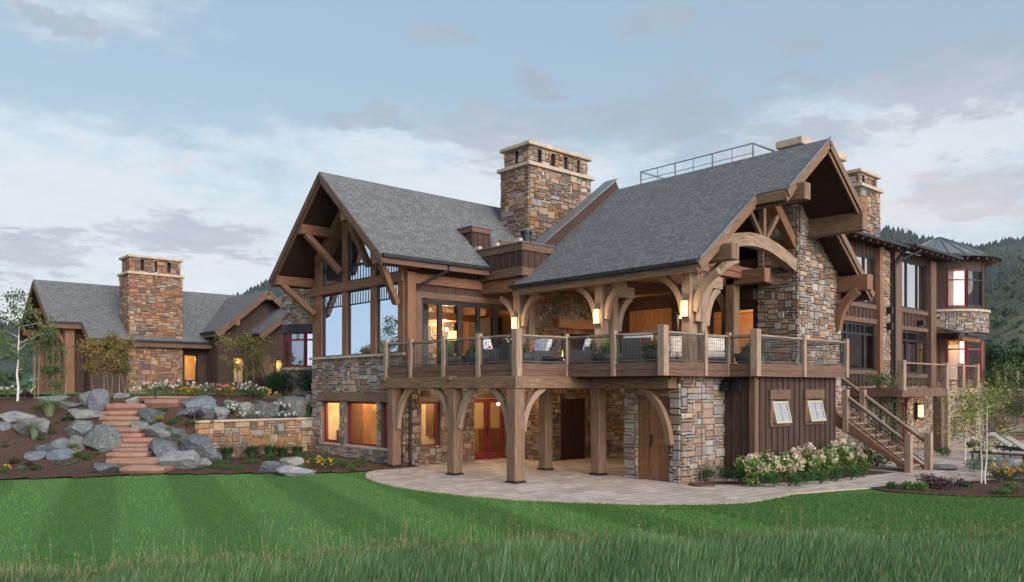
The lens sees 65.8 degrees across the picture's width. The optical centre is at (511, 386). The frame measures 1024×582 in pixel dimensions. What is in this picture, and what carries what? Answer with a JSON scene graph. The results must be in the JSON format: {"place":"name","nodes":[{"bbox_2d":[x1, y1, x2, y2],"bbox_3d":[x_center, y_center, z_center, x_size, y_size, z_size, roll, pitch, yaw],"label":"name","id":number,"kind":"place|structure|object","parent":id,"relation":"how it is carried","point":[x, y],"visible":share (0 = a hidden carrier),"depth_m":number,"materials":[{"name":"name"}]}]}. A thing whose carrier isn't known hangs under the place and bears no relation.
{"place":"outdoors","nodes":[
{"label":"outdoors","id":0,"kind":"place"},
{"bbox_2d":[0,393,261,394],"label":"terrace lawn","id":1,"kind":"structure","parent":0,"point":[128,393],"depth_m":33.79,"materials":[{"name":"green plant"}]},
{"bbox_2d":[211,331,276,394],"bbox_3d":[-12.573,-1.093,36.935,2.760,3.100,3.189,0,0,-4],"label":"young maple","id":2,"kind":"object","parent":1,"relation":"on","point":[255,351],"visible":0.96,"depth_m":36.93,"materials":[{"name":"green plant"}]},
{"bbox_2d":[0,389,997,482],"bbox_3d":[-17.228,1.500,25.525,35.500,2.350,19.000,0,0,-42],"label":"planting bed","id":3,"kind":"object","parent":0,"point":[84,468],"visible":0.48,"depth_m":27.85,"materials":[{"name":"brown soil"}]},
{"bbox_2d":[0,369,37,392],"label":"valley trees","id":4,"kind":"object","parent":3,"relation":"on","point":[6,380],"visible":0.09,"depth_m":170.65,"materials":[{"name":"green plant"}]},
{"bbox_2d":[0,411,37,422],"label":"boulder","id":5,"kind":"object","parent":3,"relation":"on","point":[12,416],"visible":0.93,"depth_m":29.33,"materials":[{"name":"stone"}]},
{"bbox_2d":[0,287,58,400],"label":"birch tree","id":6,"kind":"object","parent":3,"relation":"on","point":[17,324],"visible":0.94,"depth_m":31.74,"materials":[{"name":"green plant"}]},
{"bbox_2d":[13,417,49,434],"bbox_3d":[-17.203,1.519,28.463,1.107,0.849,1.287,0,0,-42],"label":"boulder","id":7,"kind":"object","parent":3,"relation":"on","point":[20,426],"visible":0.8,"depth_m":28.20,"materials":[{"name":"stone"}]},
{"bbox_2d":[24,451,46,459],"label":"boulder","id":8,"kind":"object","parent":3,"relation":"on","point":[34,455],"visible":0.89,"depth_m":26.45,"materials":[{"name":"stone"}]},
{"bbox_2d":[25,325,73,395],"bbox_3d":[-18.742,-1.036,31.982,1.816,3.112,1.989,0,0,-42],"label":"leafy sapling","id":9,"kind":"object","parent":3,"relation":"on","point":[47,346],"visible":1,"depth_m":31.99,"materials":[{"name":"green plant"}]},
{"bbox_2d":[33,394,65,415],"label":"grass tuft","id":10,"kind":"object","parent":3,"relation":"on","point":[49,408],"visible":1,"depth_m":29.71,"materials":[{"name":"green plant"}]},
{"bbox_2d":[45,448,75,459],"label":"boulder","id":11,"kind":"object","parent":3,"relation":"on","point":[57,454],"visible":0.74,"depth_m":26.44,"materials":[{"name":"stone"}]},
{"bbox_2d":[64,420,94,436],"bbox_3d":[-15.543,1.562,28.443,0.774,0.777,1.073,0,0,-85],"label":"boulder","id":12,"kind":"object","parent":3,"relation":"on","point":[81,428],"visible":0.69,"depth_m":28.22,"materials":[{"name":"stone"}]},
{"bbox_2d":[67,408,104,419],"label":"boulder","id":13,"kind":"object","parent":3,"relation":"on","point":[80,414],"visible":0.76,"depth_m":29.57,"materials":[{"name":"stone"}]},
{"bbox_2d":[88,388,109,410],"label":"boulder","id":14,"kind":"object","parent":3,"relation":"on","point":[98,399],"visible":0.83,"depth_m":30.28,"materials":[{"name":"stone"}]},
{"bbox_2d":[81,424,121,451],"bbox_3d":[-14.155,1.873,27.305,1.384,1.220,0.694,0,0,2],"label":"boulder","id":15,"kind":"object","parent":3,"relation":"on","point":[102,437],"visible":0.81,"depth_m":27.11,"materials":[{"name":"stone"}]},
{"bbox_2d":[71,330,138,396],"bbox_3d":[-16.122,-0.872,31.434,2.508,2.791,2.256,0,0,-42],"label":"young maple","id":16,"kind":"object","parent":3,"relation":"on","point":[109,341],"visible":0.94,"depth_m":31.61,"materials":[{"name":"brown plant"}]},
{"bbox_2d":[94,463,122,472],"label":"boulder","id":17,"kind":"object","parent":3,"relation":"on","point":[105,468],"visible":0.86,"depth_m":24.55,"materials":[{"name":"stone"}]},
{"bbox_2d":[99,345,136,392],"bbox_3d":[-15.777,-0.729,31.985,1.259,2.511,1.563,0,0,-9],"label":"young maple","id":18,"kind":"object","parent":3,"relation":"on","point":[126,366],"visible":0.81,"depth_m":31.84,"materials":[{"name":"green plant"}]},
{"bbox_2d":[99,396,193,475],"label":"garden steps","id":19,"kind":"structure","parent":3,"relation":"on","point":[131,453],"depth_m":27.90,"materials":[{"name":"stone"}]},
{"bbox_2d":[16,254,282,393],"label":"guest house","id":20,"kind":"structure","parent":3,"relation":"on","point":[160,314],"depth_m":47.44,"materials":[{"name":"stone"}]},
{"bbox_2d":[136,407,165,421],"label":"boulder","id":21,"kind":"object","parent":3,"relation":"on","point":[147,414],"visible":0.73,"depth_m":29.33,"materials":[{"name":"stone"}]},
{"bbox_2d":[143,423,170,438],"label":"boulder","id":22,"kind":"object","parent":3,"relation":"on","point":[155,431],"visible":0.78,"depth_m":28.02,"materials":[{"name":"stone"}]},
{"bbox_2d":[149,438,179,456],"bbox_3d":[-11.745,2.134,26.839,1.140,0.801,0.678,0,0,-15],"label":"boulder","id":23,"kind":"object","parent":3,"relation":"on","point":[158,447],"visible":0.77,"depth_m":26.64,"materials":[{"name":"stone"}]},
{"bbox_2d":[159,450,199,468],"bbox_3d":[-10.701,2.438,25.605,1.214,0.794,0.822,0,0,-5],"label":"boulder","id":24,"kind":"object","parent":3,"relation":"on","point":[188,459],"visible":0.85,"depth_m":25.34,"materials":[{"name":"stone"}]},
{"bbox_2d":[176,406,215,417],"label":"boulder","id":25,"kind":"object","parent":3,"relation":"on","point":[209,413],"visible":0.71,"depth_m":29.72,"materials":[{"name":"stone"}]},
{"bbox_2d":[180,433,213,459],"bbox_3d":[-10.714,2.087,26.932,0.794,1.003,1.156,0,0,-79],"label":"boulder","id":26,"kind":"object","parent":3,"relation":"on","point":[201,445],"visible":0.81,"depth_m":26.73,"materials":[{"name":"stone"}]},
{"bbox_2d":[181,395,216,409],"bbox_3d":[-12.175,0.676,30.755,1.246,0.721,1.805,0,0,-42],"label":"boulder","id":27,"kind":"object","parent":3,"relation":"on","point":[206,401],"visible":0.7,"depth_m":30.32,"materials":[{"name":"stone"}]},
{"bbox_2d":[219,431,235,459],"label":"reed grass","id":28,"kind":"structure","parent":3,"relation":"on","point":[226,451],"depth_m":28.81,"materials":[{"name":"green plant"}]},
{"bbox_2d":[236,402,254,417],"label":"boulder","id":29,"kind":"object","parent":3,"relation":"on","point":[247,407],"visible":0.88,"depth_m":30.72,"materials":[{"name":"stone"}]},
{"bbox_2d":[239,430,261,458],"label":"reed grass","id":30,"kind":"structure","parent":3,"relation":"on","point":[251,448],"depth_m":29.32,"materials":[{"name":"green plant"}]},
{"bbox_2d":[191,417,312,457],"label":"retaining wall","id":31,"kind":"structure","parent":3,"relation":"on","point":[239,429],"depth_m":30.17,"materials":[{"name":"stone"}]},
{"bbox_2d":[254,400,279,417],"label":"boulder","id":32,"kind":"object","parent":3,"relation":"on","point":[270,410],"visible":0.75,"depth_m":31.24,"materials":[{"name":"stone"}]},
{"bbox_2d":[259,461,281,473],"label":"boulder","id":33,"kind":"object","parent":3,"relation":"on","point":[269,466],"visible":0.88,"depth_m":25.05,"materials":[{"name":"stone"}]},
{"bbox_2d":[261,430,280,455],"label":"reed grass","id":34,"kind":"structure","parent":3,"relation":"on","point":[269,449],"depth_m":29.50,"materials":[{"name":"green plant"}]},
{"bbox_2d":[263,372,284,395],"bbox_3d":[-10.310,-0.161,34.601,1.112,1.088,0.887,0,0,-42],"label":"juniper","id":35,"kind":"object","parent":3,"relation":"on","point":[270,379],"visible":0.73,"depth_m":34.47,"materials":[{"name":"green plant"}]},
{"bbox_2d":[270,367,293,395],"bbox_3d":[-10.006,-0.248,34.577,1.138,1.263,0.923,0,0,-24],"label":"juniper","id":36,"kind":"object","parent":3,"relation":"on","point":[283,378],"visible":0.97,"depth_m":34.50,"materials":[{"name":"green plant"}]},
{"bbox_2d":[275,435,289,456],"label":"reed grass","id":37,"kind":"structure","parent":3,"relation":"on","point":[282,450],"depth_m":29.77,"materials":[{"name":"green plant"}]},
{"bbox_2d":[279,457,303,465],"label":"boulder","id":38,"kind":"object","parent":3,"relation":"on","point":[294,461],"visible":0.68,"depth_m":26.02,"materials":[{"name":"stone"}]},
{"bbox_2d":[275,465,315,475],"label":"boulder","id":39,"kind":"object","parent":3,"relation":"on","point":[289,470],"visible":0.94,"depth_m":24.13,"materials":[{"name":"stone"}]},
{"bbox_2d":[284,396,308,416],"bbox_3d":[-8.806,0.883,32.414,0.913,1.050,0.880,0,0,-42],"label":"boulder","id":40,"kind":"object","parent":3,"relation":"on","point":[298,405],"visible":0.83,"depth_m":32.17,"materials":[{"name":"stone"}]},
{"bbox_2d":[287,364,312,395],"bbox_3d":[-8.674,-0.301,33.133,1.310,1.368,1.619,0,0,-2],"label":"juniper","id":41,"kind":"object","parent":3,"relation":"on","point":[305,378],"visible":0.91,"depth_m":33.05,"materials":[{"name":"green plant"}]},
{"bbox_2d":[365,471,870,504],"bbox_3d":[1.868,2.720,20.908,14.723,0.070,4.933,0,0,16],"label":"patio edge course","id":42,"kind":"object","parent":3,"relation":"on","point":[370,475],"visible":0.61,"depth_m":19.25,"materials":[{"name":"stone"}]},
{"bbox_2d":[268,136,1001,486],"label":"house","id":43,"kind":"structure","parent":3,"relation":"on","point":[804,278],"depth_m":27.80,"materials":[{"name":"wood"}]},
{"bbox_2d":[323,293,341,356],"bbox_3d":[-6.888,-2.375,30.603,0.070,2.390,1.550,0,0,-42],"label":"window","id":44,"kind":"structure","parent":43,"relation":"in","point":[332,304],"depth_m":30.68,"materials":[{"name":"blue glass"}]},
{"bbox_2d":[323,270,341,285],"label":"window","id":45,"kind":"structure","parent":43,"relation":"in","point":[330,277],"depth_m":30.73,"materials":[{"name":"black glass"}]},
{"bbox_2d":[323,227,341,271],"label":"window","id":46,"kind":"structure","parent":43,"relation":"in","point":[335,252],"depth_m":30.48,"materials":[{"name":"black glass"}]},
{"bbox_2d":[348,288,369,354],"bbox_3d":[-5.574,-2.375,29.142,0.070,2.390,1.620,0,0,-42],"label":"window","id":47,"kind":"structure","parent":43,"relation":"in","point":[358,300],"depth_m":29.19,"materials":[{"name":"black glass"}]},
{"bbox_2d":[348,263,369,280],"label":"window","id":48,"kind":"structure","parent":43,"relation":"in","point":[355,272],"depth_m":29.24,"materials":[{"name":"black glass"}]},
{"bbox_2d":[349,232,369,265],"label":"window","id":49,"kind":"structure","parent":43,"relation":"in","point":[354,257],"depth_m":29.54,"materials":[{"name":"black glass"}]},
{"bbox_2d":[349,402,376,446],"bbox_3d":[-5.382,1.340,29.159,0.100,1.620,2.252,0,0,-42],"label":"window","id":50,"kind":"structure","parent":43,"relation":"in","point":[350,403],"depth_m":29.92,"materials":[{"name":"red paint"}]},
{"bbox_2d":[378,283,397,353],"bbox_3d":[-4.311,-2.375,27.736,0.070,2.390,1.360,0,0,-42],"label":"window","id":51,"kind":"structure","parent":43,"relation":"in","point":[387,312],"depth_m":27.85,"materials":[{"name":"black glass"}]},
{"bbox_2d":[421,402,437,445],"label":"window","id":52,"kind":"structure","parent":43,"relation":"in","point":[436,403],"depth_m":27.97,"materials":[{"name":"red paint"}]},
{"bbox_2d":[422,299,511,365],"bbox_3d":[-1.548,-1.820,28.895,4.370,2.460,0.090,0,0,-42],"label":"folding door","id":53,"kind":"structure","parent":43,"relation":"in","point":[459,305],"depth_m":28.54,"materials":[{"name":"brown wood"}]},
{"bbox_2d":[465,325,492,364],"bbox_3d":[-1.064,-1.243,24.523,0.803,1.347,0.800,0,0,-42],"label":"planter","id":54,"kind":"object","parent":43,"relation":"on","point":[485,358],"visible":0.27,"depth_m":24.31,"materials":[{"name":"grey plant"}]},
{"bbox_2d":[473,339,498,363],"bbox_3d":[-0.640,-1.077,24.906,1.006,1.014,0.920,0,0,20],"label":"armchair","id":55,"kind":"object","parent":43,"relation":"on","point":[491,353],"visible":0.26,"depth_m":24.46,"materials":[{"name":"grey fabric"}]},
{"bbox_2d":[474,399,503,459],"bbox_3d":[-0.906,1.560,29.546,1.555,2.240,0.140,0,0,-42],"label":"door","id":56,"kind":"structure","parent":43,"relation":"in","point":[486,455],"depth_m":29.56,"materials":[{"name":"red paint"}]},
{"bbox_2d":[498,336,511,363],"bbox_3d":[-0.072,-1.047,23.267,0.483,0.953,0.488,0,0,-42],"label":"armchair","id":57,"kind":"object","parent":43,"relation":"on","point":[503,351],"visible":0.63,"depth_m":23.08,"materials":[{"name":"grey fabric"}]},
{"bbox_2d":[522,342,534,362],"bbox_3d":[0.347,-0.948,23.101,0.682,0.756,0.679,0,0,0],"label":"planter","id":58,"kind":"object","parent":43,"relation":"on","point":[526,355],"visible":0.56,"depth_m":22.92,"materials":[{"name":"grey plant"}]},
{"bbox_2d":[528,339,556,363],"bbox_3d":[0.829,-1.077,25.941,1.006,1.014,1.140,0,0,-31],"label":"armchair","id":59,"kind":"object","parent":43,"relation":"on","point":[550,347],"visible":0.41,"depth_m":25.62,"materials":[{"name":"grey fabric"}]},
{"bbox_2d":[561,398,583,459],"bbox_3d":[2.249,1.555,29.548,1.318,2.270,0.095,0,0,-42],"label":"door","id":60,"kind":"structure","parent":43,"relation":"in","point":[572,409],"depth_m":29.55,"materials":[{"name":"brown wood"}]},
{"bbox_2d":[569,337,595,363],"bbox_3d":[2.269,-1.077,25.571,1.006,1.014,1.020,0,0,15],"label":"armchair","id":61,"kind":"object","parent":43,"relation":"on","point":[591,347],"visible":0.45,"depth_m":25.09,"materials":[{"name":"grey fabric"}]},
{"bbox_2d":[589,338,622,362],"bbox_3d":[2.803,-1.141,23.434,1.040,1.142,1.050,0,0,-42],"label":"planter","id":62,"kind":"object","parent":43,"relation":"on","point":[605,355],"visible":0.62,"depth_m":23.20,"materials":[{"name":"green plant"}]},
{"bbox_2d":[619,333,652,362],"bbox_3d":[3.776,-1.077,23.395,1.120,1.014,1.006,0,0,23],"label":"armchair","id":63,"kind":"object","parent":43,"relation":"on","point":[638,349],"visible":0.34,"depth_m":23.04,"materials":[{"name":"grey fabric"}]},
{"bbox_2d":[620,336,681,362],"bbox_3d":[4.540,-1.077,24.315,2.420,1.014,1.006,0,0,-9],"label":"sofa","id":64,"kind":"object","parent":43,"relation":"on","point":[679,347],"visible":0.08,"depth_m":24.48,"materials":[{"name":"white fabric"}]},
{"bbox_2d":[639,397,668,480],"bbox_3d":[4.116,1.485,22.927,0.105,2.406,1.100,0,0,-42],"label":"door","id":65,"kind":"structure","parent":43,"relation":"in","point":[653,451],"depth_m":22.95,"materials":[{"name":"brown wood"}]},
{"bbox_2d":[639,328,669,361],"bbox_3d":[3.947,-1.154,21.777,0.854,1.169,0.856,0,0,-42],"label":"planter","id":66,"kind":"object","parent":43,"relation":"on","point":[651,354],"visible":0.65,"depth_m":21.61,"materials":[{"name":"grey plant"}]},
{"bbox_2d":[708,336,732,363],"bbox_3d":[6.032,-1.077,24.166,1.220,1.014,1.006,0,0,3],"label":"armchair","id":67,"kind":"object","parent":43,"relation":"on","point":[712,353],"visible":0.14,"depth_m":24.20,"materials":[{"name":"white fabric"}]},
{"bbox_2d":[734,338,764,362],"bbox_3d":[7.021,-1.079,23.454,0.900,1.018,0.900,0,0,-42],"label":"planter","id":68,"kind":"object","parent":43,"relation":"on","point":[745,352],"visible":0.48,"depth_m":23.24,"materials":[{"name":"grey plant"}]},
{"bbox_2d":[768,390,791,426],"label":"window","id":69,"kind":"structure","parent":43,"relation":"in","point":[779,411],"depth_m":23.57,"materials":[{"name":"brown wood"}]},
{"bbox_2d":[803,389,826,424],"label":"window","id":70,"kind":"structure","parent":43,"relation":"in","point":[814,413],"depth_m":24.98,"materials":[{"name":"brown wood"}]},
{"bbox_2d":[841,321,873,369],"bbox_3d":[14.314,-1.710,33.142,3.600,1.980,0.100,0,0,-42],"label":"window","id":71,"kind":"structure","parent":43,"relation":"in","point":[863,326],"depth_m":33.66,"materials":[{"name":"black metal"}]},
{"bbox_2d":[855,253,873,304],"bbox_3d":[14.314,-4.575,33.142,3.600,2.050,0.100,0,0,-42],"label":"window","id":72,"kind":"structure","parent":43,"relation":"in","point":[866,262],"depth_m":33.94,"materials":[{"name":"glass"}]},
{"bbox_2d":[902,330,924,373],"bbox_3d":[18.676,-1.610,37.062,3.070,1.980,0.100,0,0,-42],"label":"window","id":73,"kind":"structure","parent":43,"relation":"in","point":[916,335],"depth_m":37.41,"materials":[{"name":"black glass"}]},
{"bbox_2d":[902,260,924,310],"bbox_3d":[18.676,-4.735,37.062,3.070,2.230,0.100,0,0,-42],"label":"window","id":74,"kind":"structure","parent":43,"relation":"in","point":[913,274],"depth_m":37.25,"materials":[{"name":"glass"}]},
{"bbox_2d":[874,479,1023,496],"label":"planting bed","id":75,"kind":"object","parent":3,"relation":"on","point":[979,489],"visible":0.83,"depth_m":20.52,"materials":[{"name":"brown soil"}]},
{"bbox_2d":[930,474,964,489],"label":"purple shrub","id":76,"kind":"object","parent":75,"relation":"on","point":[946,485],"visible":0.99,"depth_m":20.70,"materials":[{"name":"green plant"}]},
{"bbox_2d":[922,376,1023,482],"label":"birch tree","id":77,"kind":"object","parent":75,"relation":"on","point":[978,419],"visible":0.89,"depth_m":22.08,"materials":[{"name":"green plant"}]},
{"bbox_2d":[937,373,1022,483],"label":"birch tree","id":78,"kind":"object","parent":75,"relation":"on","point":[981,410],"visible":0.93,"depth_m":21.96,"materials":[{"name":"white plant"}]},
{"bbox_2d":[983,461,1016,481],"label":"coneflower","id":79,"kind":"object","parent":75,"relation":"on","point":[998,472],"visible":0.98,"depth_m":22.16,"materials":[{"name":"yellow plant"}]},
{"bbox_2d":[991,457,1023,479],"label":"boulder","id":80,"kind":"object","parent":75,"relation":"on","point":[1009,462],"visible":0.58,"depth_m":23.12,"materials":[{"name":"stone"}]},
{"bbox_2d":[983,339,1020,388],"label":"tree","id":81,"kind":"object","parent":3,"relation":"on","point":[992,354],"visible":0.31,"depth_m":61.53,"materials":[{"name":"green plant"}]},
{"bbox_2d":[982,355,1023,438],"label":"young tree","id":82,"kind":"object","parent":3,"relation":"on","point":[1011,408],"visible":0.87,"depth_m":39.92,"materials":[{"name":"green plant"}]},
{"bbox_2d":[984,389,1023,439],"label":"terrace wall","id":83,"kind":"structure","parent":3,"relation":"on","point":[997,423],"depth_m":40.76,"materials":[{"name":"stone"}]},
{"bbox_2d":[993,343,1023,388],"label":"tree","id":84,"kind":"object","parent":3,"relation":"on","point":[1019,355],"visible":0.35,"depth_m":60.22,"materials":[{"name":"green plant"}]},
{"bbox_2d":[0,471,1023,575],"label":"lawn","id":85,"kind":"structure","parent":0,"point":[155,526],"depth_m":16.33,"materials":[{"name":"green plant"}]},
{"bbox_2d":[0,236,1023,377],"bbox_3d":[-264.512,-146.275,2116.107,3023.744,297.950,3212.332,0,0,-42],"label":"hill","id":86,"kind":"structure","parent":0,"point":[9,367],"depth_m":1235.83,"materials":[{"name":"green plant"}]},
{"bbox_2d":[0,224,1023,360],"bbox_3d":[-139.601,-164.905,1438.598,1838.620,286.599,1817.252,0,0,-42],"label":"forest","id":87,"kind":"object","parent":86,"relation":"on","point":[886,232],"visible":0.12,"depth_m":1348.02,"materials":[{"name":"green plant"}]},
{"bbox_2d":[0,0,1023,324],"label":"sky","id":88,"kind":"structure","parent":0,"point":[199,133],"materials":[{"name":"blue"}]},
{"bbox_2d":[0,522,1023,581],"bbox_3d":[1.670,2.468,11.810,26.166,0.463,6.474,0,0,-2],"label":"meadow grass","id":89,"kind":"structure","parent":0,"point":[970,558],"depth_m":11.34,"materials":[{"name":"green plant"}]},
{"bbox_2d":[0,503,1023,580],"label":"seed stalks","id":90,"kind":"object","parent":89,"relation":"on","point":[183,556],"visible":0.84,"depth_m":12.88,"materials":[{"name":"green plant"}]},
{"bbox_2d":[372,439,1023,501],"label":"patio","id":91,"kind":"structure","parent":0,"point":[571,479],"depth_m":22.58,"materials":[{"name":"stone"}]},
{"bbox_2d":[732,454,767,486],"bbox_3d":[6.507,2.272,21.563,0.763,0.923,1.017,0,0,-17],"label":"hydrangea","id":92,"kind":"object","parent":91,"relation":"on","point":[753,466],"visible":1,"depth_m":21.44,"materials":[{"name":"green plant"}]},
{"bbox_2d":[702,468,891,483],"bbox_3d":[8.481,2.682,23.548,7.380,0.001,1.811,0,0,-35],"label":"planting bed","id":93,"kind":"object","parent":91,"relation":"on","point":[870,472],"visible":0.22,"depth_m":23.73,"materials":[{"name":"brown soil"}]},
{"bbox_2d":[748,447,779,482],"bbox_3d":[7.039,2.204,22.164,0.908,1.058,0.988,0,0,-42],"label":"hydrangea","id":94,"kind":"object","parent":93,"relation":"on","point":[770,461],"visible":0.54,"depth_m":21.96,"materials":[{"name":"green plant"}]},
{"bbox_2d":[771,453,796,480],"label":"hydrangea","id":95,"kind":"object","parent":93,"relation":"on","point":[785,465],"visible":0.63,"depth_m":22.55,"materials":[{"name":"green plant"}]},
{"bbox_2d":[775,447,806,476],"bbox_3d":[8.135,2.244,23.198,0.911,0.979,0.949,0,0,25],"label":"hydrangea","id":96,"kind":"object","parent":93,"relation":"on","point":[793,454],"visible":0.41,"depth_m":23.05,"materials":[{"name":"white plant"}]},
{"bbox_2d":[795,441,826,473],"bbox_3d":[8.874,2.172,23.741,1.000,1.123,0.994,0,0,-42],"label":"hydrangea","id":97,"kind":"object","parent":93,"relation":"on","point":[812,463],"visible":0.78,"depth_m":23.61,"materials":[{"name":"white plant"}]},
{"bbox_2d":[804,444,839,475],"bbox_3d":[9.490,2.236,24.283,0.967,0.995,1.074,0,0,-42],"label":"hydrangea","id":98,"kind":"object","parent":93,"relation":"on","point":[833,458],"visible":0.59,"depth_m":24.08,"materials":[{"name":"green plant"}]},
{"bbox_2d":[822,440,851,468],"bbox_3d":[10.213,2.194,25.010,0.966,1.078,0.934,0,0,7],"label":"hydrangea","id":99,"kind":"object","parent":93,"relation":"on","point":[843,450],"visible":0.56,"depth_m":24.75,"materials":[{"name":"green plant"}]},
{"bbox_2d":[837,441,867,468],"bbox_3d":[10.873,2.231,25.662,0.869,1.004,1.016,0,0,-28],"label":"hydrangea","id":100,"kind":"object","parent":93,"relation":"on","point":[851,461],"visible":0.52,"depth_m":25.51,"materials":[{"name":"green plant"}]},
{"bbox_2d":[854,445,877,468],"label":"hydrangea","id":101,"kind":"object","parent":91,"relation":"on","point":[869,453],"visible":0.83,"depth_m":25.96,"materials":[{"name":"green plant"}]},
{"bbox_2d":[852,367,921,449],"bbox_3d":[15.088,0.991,32.105,2.589,3.656,2.469,0,0,-2],"label":"willow shrub","id":102,"kind":"object","parent":91,"relation":"on","point":[881,380],"visible":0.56,"depth_m":31.91,"materials":[{"name":"green plant"}]},
{"bbox_2d":[936,389,1004,467],"bbox_3d":[15.235,1.365,26.483,1.833,2.871,2.098,0,0,0],"label":"birch tree","id":103,"kind":"object","parent":91,"relation":"on","point":[965,439],"visible":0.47,"depth_m":26.49,"materials":[{"name":"green plant"}]},
{"bbox_2d":[969,436,1023,462],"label":"sun lounger","id":104,"kind":"object","parent":91,"relation":"on","point":[993,451],"visible":0.69,"depth_m":28.46,"materials":[{"name":"white fabric"}]},
{"bbox_2d":[1000,434,1023,457],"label":"sun lounger","id":105,"kind":"object","parent":91,"relation":"on","point":[1017,443],"visible":0.91,"depth_m":30.11,"materials":[{"name":"white fabric"}]},
{"bbox_2d":[985,265,1023,351],"bbox_3d":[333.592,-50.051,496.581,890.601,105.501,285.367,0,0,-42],"label":"hill","id":106,"kind":"structure","parent":0,"point":[1007,332],"depth_m":314.70,"materials":[{"name":"green plant"}]},
{"bbox_2d":[985,259,1023,388],"bbox_3d":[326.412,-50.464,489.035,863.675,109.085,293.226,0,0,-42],"label":"sagebrush","id":107,"kind":"object","parent":106,"relation":"on","point":[993,324],"visible":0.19,"depth_m":265.73,"materials":[{"name":"green plant"}]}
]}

